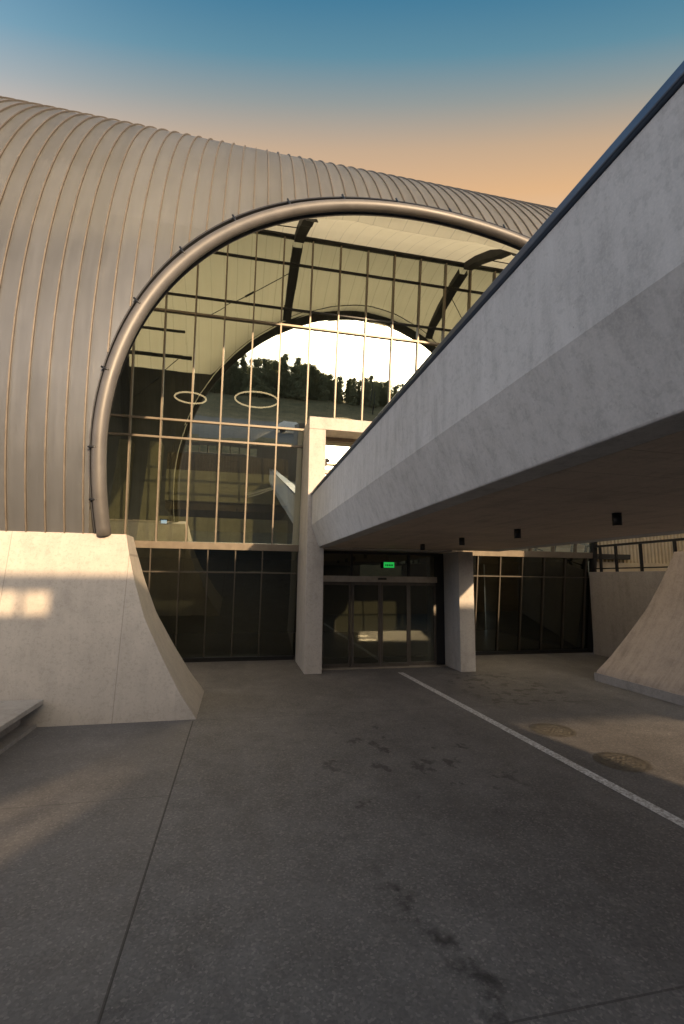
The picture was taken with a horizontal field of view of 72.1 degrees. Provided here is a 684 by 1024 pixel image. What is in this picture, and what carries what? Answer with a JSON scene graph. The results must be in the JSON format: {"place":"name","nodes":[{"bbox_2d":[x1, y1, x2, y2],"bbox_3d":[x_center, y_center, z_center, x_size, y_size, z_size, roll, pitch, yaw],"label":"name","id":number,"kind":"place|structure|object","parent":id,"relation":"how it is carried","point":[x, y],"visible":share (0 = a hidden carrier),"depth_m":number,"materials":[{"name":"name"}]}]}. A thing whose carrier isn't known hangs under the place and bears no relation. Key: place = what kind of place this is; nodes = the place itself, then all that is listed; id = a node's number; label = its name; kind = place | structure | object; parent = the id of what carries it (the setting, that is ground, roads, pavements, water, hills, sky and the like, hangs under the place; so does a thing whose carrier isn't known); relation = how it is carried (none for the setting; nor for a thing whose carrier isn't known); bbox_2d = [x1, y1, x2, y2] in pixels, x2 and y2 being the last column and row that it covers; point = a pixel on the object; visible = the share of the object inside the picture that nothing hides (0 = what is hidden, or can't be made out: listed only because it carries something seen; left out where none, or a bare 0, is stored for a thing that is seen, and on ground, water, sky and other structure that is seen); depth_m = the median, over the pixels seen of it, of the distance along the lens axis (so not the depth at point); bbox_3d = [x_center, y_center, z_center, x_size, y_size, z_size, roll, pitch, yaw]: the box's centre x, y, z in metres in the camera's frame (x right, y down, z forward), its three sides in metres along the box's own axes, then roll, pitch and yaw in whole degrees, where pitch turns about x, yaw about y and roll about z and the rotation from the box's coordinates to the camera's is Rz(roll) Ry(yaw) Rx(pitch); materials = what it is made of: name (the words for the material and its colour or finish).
{"place":"outdoors","nodes":[
{"label":"outdoors","id":0,"kind":"place"},
{"bbox_2d":[0,646,683,1023],"bbox_3d":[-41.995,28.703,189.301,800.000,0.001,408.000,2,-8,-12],"label":"ground","id":1,"kind":"structure","parent":0,"point":[274,842],"depth_m":4.27,"materials":[{"name":"grey concrete"}]},
{"bbox_2d":[0,699,42,754],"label":"bench","id":2,"kind":"object","parent":1,"relation":"on","point":[13,731],"visible":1,"depth_m":7.23,"materials":[{"name":"concrete"}]},
{"bbox_2d":[0,531,203,726],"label":"concrete base","id":3,"kind":"object","parent":1,"relation":"on","point":[85,639],"visible":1,"depth_m":8.30,"materials":[{"name":"grey concrete"}]},
{"bbox_2d":[0,96,555,536],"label":"station vault","id":4,"kind":"object","parent":3,"relation":"on","point":[112,232],"visible":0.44,"depth_m":9.46,"materials":[{"name":"metal"}]},
{"bbox_2d":[294,632,295,658],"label":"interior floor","id":5,"kind":"structure","parent":1,"relation":"on","point":[294,644],"depth_m":17.75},
{"bbox_2d":[295,562,408,631],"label":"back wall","id":6,"kind":"structure","parent":5,"relation":"on","point":[351,590],"depth_m":21.90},
{"bbox_2d":[597,554,630,559],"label":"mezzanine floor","id":7,"kind":"structure","parent":6,"relation":"on","point":[612,557],"depth_m":17.09,"materials":[{"name":"grey concrete"}]},
{"bbox_2d":[107,229,597,661],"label":"glass facade","id":8,"kind":"structure","parent":1,"relation":"on","point":[248,356],"depth_m":14.30,"materials":[{"name":"clear glass"}]},
{"bbox_2d":[295,416,475,673],"bbox_3d":[1.179,0.973,14.037,4.710,7.020,2.320,2,-8,-12],"label":"entrance portal","id":9,"kind":"object","parent":1,"relation":"on","point":[459,615],"visible":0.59,"depth_m":13.17,"materials":[{"name":"concrete"}]},
{"bbox_2d":[325,437,355,475],"bbox_3d":[1.220,-0.638,14.212,3.790,3.060,0.090,2,-8,-12],"label":"window","id":10,"kind":"structure","parent":9,"relation":"attached to","point":[337,449],"depth_m":14.09,"materials":[{"name":"clear glass"}]},
{"bbox_2d":[322,551,447,669],"bbox_3d":[1.207,2.804,13.594,3.784,3.270,0.300,2,-8,-12],"label":"door frame","id":11,"kind":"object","parent":9,"relation":"attached to","point":[370,621],"depth_m":13.58,"materials":[{"name":"black paint"}]},
{"bbox_2d":[322,582,350,667],"bbox_3d":[-0.171,3.174,13.292,0.854,2.360,0.045,2,-8,-12],"label":"door leaf","id":12,"kind":"structure","parent":11,"relation":"in","point":[336,629],"depth_m":13.29,"materials":[{"name":"clear glass"}]},
{"bbox_2d":[351,582,380,667],"bbox_3d":[0.683,3.203,13.420,0.855,2.360,0.045,2,-8,-12],"label":"door leaf","id":13,"kind":"structure","parent":11,"relation":"in","point":[365,596],"depth_m":13.41,"materials":[{"name":"clear glass"}]},
{"bbox_2d":[381,583,408,666],"bbox_3d":[1.526,3.238,13.602,0.854,2.360,0.045,2,-8,-12],"label":"door leaf","id":14,"kind":"structure","parent":11,"relation":"in","point":[394,596],"depth_m":13.60,"materials":[{"name":"clear glass"}]},
{"bbox_2d":[409,583,436,664],"bbox_3d":[2.357,3.281,13.836,0.854,2.360,0.045,2,-8,-12],"label":"door leaf","id":15,"kind":"structure","parent":11,"relation":"in","point":[422,598],"depth_m":13.83,"materials":[{"name":"clear glass"}]},
{"bbox_2d":[383,555,394,567],"bbox_3d":[1.367,1.451,13.759,0.340,0.380,0.070,2,-8,-12],"label":"exit sign","id":16,"kind":"object","parent":9,"relation":"hanging from","point":[388,564],"visible":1,"depth_m":13.72,"materials":[{"name":"green plastic"}]},
{"bbox_2d":[311,61,683,551],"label":"footbridge","id":17,"kind":"object","parent":9,"relation":"attached to","point":[537,399],"visible":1,"depth_m":3.39,"materials":[{"name":"concrete"}]},
{"bbox_2d":[420,544,424,550],"bbox_3d":[1.950,0.855,11.361,0.110,0.158,0.110,2,-8,-12],"label":"downlight","id":18,"kind":"object","parent":17,"relation":"attached to","point":[422,547],"visible":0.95,"depth_m":11.32,"materials":[{"name":"black paint"}]},
{"bbox_2d":[459,538,464,545],"bbox_3d":[2.429,0.601,9.518,0.110,0.158,0.110,2,-8,-12],"label":"downlight","id":19,"kind":"object","parent":17,"relation":"attached to","point":[461,541],"visible":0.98,"depth_m":9.48,"materials":[{"name":"black paint"}]},
{"bbox_2d":[514,529,520,538],"bbox_3d":[2.912,0.364,7.797,0.110,0.158,0.110,2,-8,-12],"label":"downlight","id":20,"kind":"object","parent":17,"relation":"attached to","point":[517,533],"visible":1,"depth_m":7.75,"materials":[{"name":"black paint"}]},
{"bbox_2d":[612,513,622,525],"bbox_3d":[3.417,0.094,5.838,0.110,0.158,0.110,2,-8,-12],"label":"downlight","id":21,"kind":"object","parent":17,"relation":"attached to","point":[616,519],"visible":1,"depth_m":5.80,"materials":[{"name":"black paint"}]},
{"bbox_2d":[400,672,683,827],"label":"road marking","id":22,"kind":"object","parent":1,"relation":"on","point":[646,804],"visible":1,"depth_m":6.46,"materials":[{"name":"white paint"}]},
{"bbox_2d":[530,723,575,736],"bbox_3d":[3.558,3.681,7.947,0.720,0.004,0.720,2,-8,-12],"label":"manhole cover","id":23,"kind":"object","parent":1,"relation":"on","point":[555,730],"visible":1,"depth_m":7.92,"materials":[{"name":"metal"}]},
{"bbox_2d":[593,752,652,771],"bbox_3d":[3.921,3.493,6.585,0.720,0.004,0.720,2,-8,-12],"label":"manhole cover","id":24,"kind":"object","parent":1,"relation":"on","point":[623,762],"visible":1,"depth_m":6.55,"materials":[{"name":"metal"}]},
{"bbox_2d":[589,571,665,656],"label":"retaining wall","id":25,"kind":"structure","parent":1,"relation":"on","point":[620,602],"depth_m":15.38,"materials":[{"name":"concrete"}]},
{"bbox_2d":[594,538,683,571],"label":"railing","id":26,"kind":"object","parent":25,"relation":"on","point":[641,567],"visible":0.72,"depth_m":15.08,"materials":[{"name":"black metal"}]},
{"bbox_2d":[594,551,683,705],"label":"concrete base","id":27,"kind":"object","parent":1,"relation":"on","point":[646,657],"visible":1,"depth_m":11.22,"materials":[{"name":"grey concrete"}]},
{"bbox_2d":[0,0,683,207],"label":"sky","id":28,"kind":"structure","parent":0,"point":[513,99],"materials":[{"name":"blue"}]},
{"bbox_3d":[20.099,2.476,16.714,21.498,0.240,5.200,2,-8,-12],"label":"terrace slab","id":29,"kind":"object","parent":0,"visible":0},
{"bbox_2d":[597,533,683,571],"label":"cladding wall","id":30,"kind":"structure","parent":29,"relation":"on","point":[660,554],"depth_m":17.66,"materials":[{"name":"beige metal"}]}
]}

